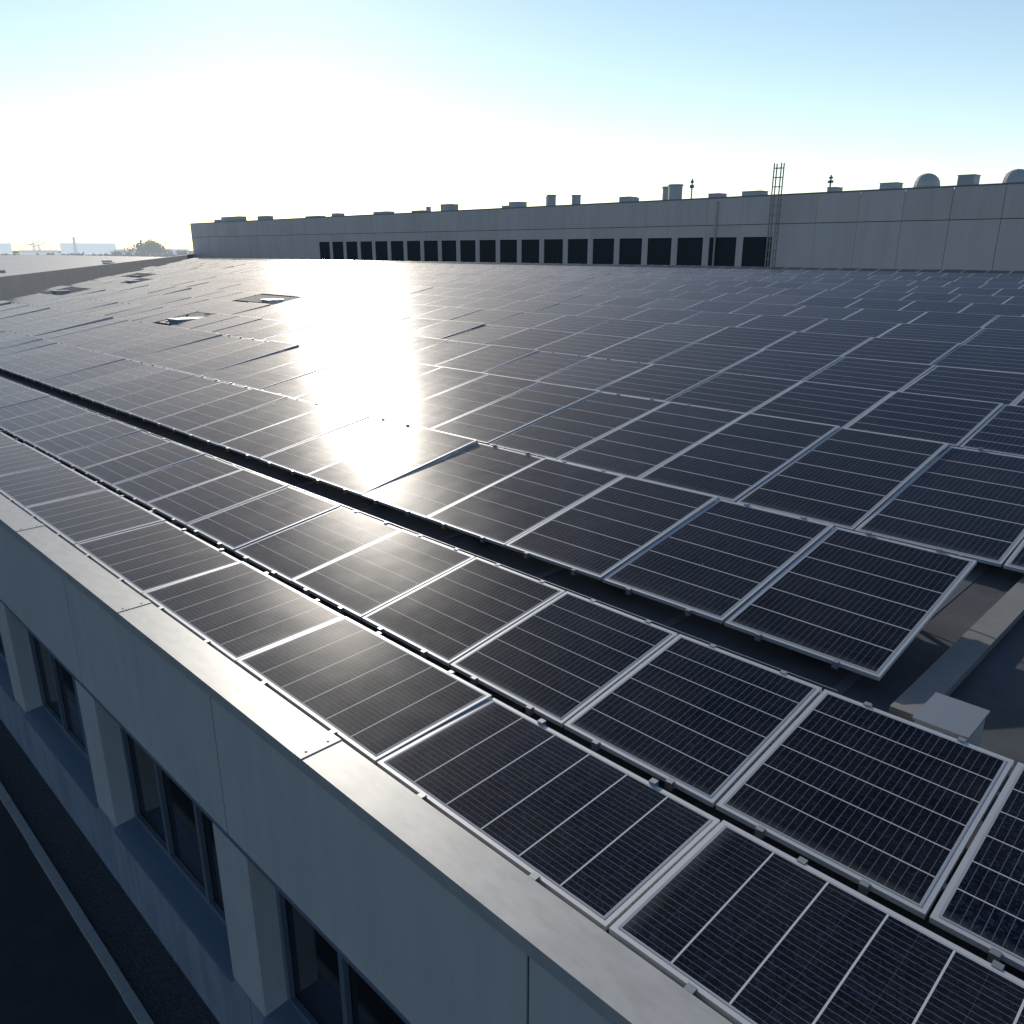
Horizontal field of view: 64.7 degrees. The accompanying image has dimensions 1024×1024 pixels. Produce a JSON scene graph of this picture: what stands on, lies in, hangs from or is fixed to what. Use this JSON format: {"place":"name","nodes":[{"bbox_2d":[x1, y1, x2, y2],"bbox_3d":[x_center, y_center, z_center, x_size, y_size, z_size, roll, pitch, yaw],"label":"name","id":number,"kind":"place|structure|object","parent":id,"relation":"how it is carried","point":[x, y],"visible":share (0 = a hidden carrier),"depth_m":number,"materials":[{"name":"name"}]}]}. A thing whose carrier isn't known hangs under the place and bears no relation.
{"place":"outdoors","nodes":[
{"label":"outdoors","id":0,"kind":"place"},
{"bbox_2d":[0,800,137,1023],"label":"road","id":1,"kind":"structure","parent":0,"point":[52,970],"depth_m":8.39,"materials":[{"name":"black asphalt"}]},
{"bbox_2d":[0,254,162,275],"bbox_3d":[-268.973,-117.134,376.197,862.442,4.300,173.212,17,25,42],"label":"neighbour roof","id":2,"kind":"structure","parent":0,"point":[11,264],"depth_m":215.31,"materials":[{"name":"grey"}]},
{"bbox_2d":[0,237,188,255],"bbox_3d":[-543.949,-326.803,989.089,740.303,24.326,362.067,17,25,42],"label":"distant buildings","id":3,"kind":"structure","parent":0,"point":[89,249],"depth_m":1259.43,"materials":[{"name":"grey"}]},
{"bbox_2d":[12,250,351,319],"bbox_3d":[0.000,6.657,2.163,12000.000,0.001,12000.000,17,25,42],"label":"ground","id":4,"kind":"structure","parent":0,"point":[254,299],"depth_m":121.28,"materials":[{"name":"grey concrete"}]},
{"bbox_2d":[28,240,45,249],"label":"harbour cranes","id":5,"kind":"object","parent":4,"relation":"on","point":[34,246],"visible":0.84,"depth_m":1325.17,"materials":[{"name":"grey metal"}]},
{"bbox_2d":[0,782,153,1023],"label":"yard kerb","id":6,"kind":"structure","parent":4,"relation":"on","point":[139,1013],"depth_m":8.82,"materials":[{"name":"grey concrete"}]},
{"bbox_2d":[1,251,190,256],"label":"distant tree line","id":7,"kind":"object","parent":4,"relation":"on","point":[143,254],"visible":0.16,"depth_m":500.61,"materials":[{"name":"green plant"}]},
{"bbox_2d":[0,719,219,1023],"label":"gravel strip","id":8,"kind":"object","parent":4,"relation":"on","point":[162,987],"depth_m":9.08,"materials":[{"name":"grey gravel"}]},
{"bbox_2d":[124,243,151,254],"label":"tree","id":9,"kind":"object","parent":4,"relation":"on","point":[138,249],"visible":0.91,"depth_m":527.11,"materials":[{"name":"green plant"}]},
{"bbox_2d":[135,240,152,253],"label":"tree","id":10,"kind":"object","parent":4,"relation":"on","point":[144,245],"visible":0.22,"depth_m":558.19,"materials":[{"name":"green plant"}]},
{"bbox_2d":[145,240,167,254],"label":"tree","id":11,"kind":"object","parent":4,"relation":"on","point":[155,245],"visible":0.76,"depth_m":544.79,"materials":[{"name":"green plant"}]},
{"bbox_2d":[149,244,169,254],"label":"tree","id":12,"kind":"object","parent":4,"relation":"on","point":[158,251],"visible":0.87,"depth_m":543.89,"materials":[{"name":"green plant"}]},
{"bbox_2d":[173,250,188,255],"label":"tree","id":13,"kind":"object","parent":4,"relation":"on","point":[181,252],"visible":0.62,"depth_m":538.60,"materials":[{"name":"green plant"}]},
{"bbox_2d":[0,283,1023,1023],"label":"building","id":14,"kind":"structure","parent":0,"point":[260,881],"depth_m":6.61,"materials":[{"name":"grey"}]},
{"bbox_2d":[0,254,193,304],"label":"roof parapet","id":15,"kind":"structure","parent":14,"relation":"on","point":[17,285],"depth_m":76.44,"materials":[{"name":"grey concrete"}]},
{"bbox_2d":[50,275,284,325],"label":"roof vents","id":16,"kind":"object","parent":14,"relation":"on","point":[173,321],"visible":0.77,"depth_m":47.37,"materials":[{"name":"grey metal"}]},
{"bbox_2d":[0,494,731,1023],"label":"parapet cap","id":17,"kind":"object","parent":14,"relation":"on","point":[598,970],"visible":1,"depth_m":4.43,"materials":[{"name":"silver metal"}]},
{"bbox_2d":[0,376,943,696],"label":"pv cables","id":18,"kind":"object","parent":14,"relation":"on","point":[512,568],"visible":0.02,"depth_m":7.95,"materials":[{"name":"black plastic"}]},
{"bbox_2d":[1,329,1001,962],"bbox_3d":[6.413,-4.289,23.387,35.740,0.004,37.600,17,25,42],"label":"mounting rails","id":19,"kind":"object","parent":14,"relation":"on","point":[845,683],"depth_m":7.88,"materials":[{"name":"grey metal"}]},
{"bbox_2d":[0,276,1018,996],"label":"clamps","id":20,"kind":"object","parent":14,"relation":"on","point":[994,956],"visible":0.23,"depth_m":6.51,"materials":[{"name":"silver metal"}]},
{"bbox_2d":[0,258,1023,1023],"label":"solar panel array","id":21,"kind":"object","parent":20,"relation":"on","point":[730,922],"visible":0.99,"depth_m":8.51,"materials":[{"name":"black glass"}]},
{"bbox_2d":[912,692,989,746],"bbox_3d":[2.821,1.445,5.236,0.330,0.315,0.430,17,25,42],"label":"combiner box","id":22,"kind":"object","parent":14,"relation":"on","point":[947,715],"visible":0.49,"depth_m":5.16,"materials":[{"name":"grey"}]},
{"bbox_2d":[889,576,1023,722],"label":"cable tray","id":23,"kind":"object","parent":14,"relation":"on","point":[953,666],"visible":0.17,"depth_m":6.45,"materials":[{"name":"silver metal"}]},
{"bbox_2d":[0,0,1023,250],"label":"sky","id":24,"kind":"structure","parent":0,"point":[123,123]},
{"bbox_2d":[190,182,1023,271],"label":"hall","id":25,"kind":"structure","parent":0,"point":[972,227],"depth_m":165.85,"materials":[{"name":"grey"}]},
{"bbox_2d":[214,169,1023,221],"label":"rooftop vents","id":26,"kind":"object","parent":25,"relation":"on","point":[671,191],"visible":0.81,"depth_m":166.60,"materials":[{"name":"grey metal"}]},
{"bbox_2d":[712,201,718,265],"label":"downpipe","id":27,"kind":"object","parent":25,"relation":"attached to","point":[715,230],"visible":0.67,"depth_m":161.61,"materials":[{"name":"grey metal"}]},
{"bbox_2d":[690,175,833,197],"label":"hall antennas","id":28,"kind":"object","parent":25,"relation":"on","point":[830,181],"visible":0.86,"depth_m":147.34,"materials":[{"name":"silver metal"}]},
{"bbox_2d":[764,163,784,266],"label":"ladder","id":29,"kind":"object","parent":25,"relation":"attached to","point":[777,205],"depth_m":151.27,"materials":[{"name":"silver metal"}]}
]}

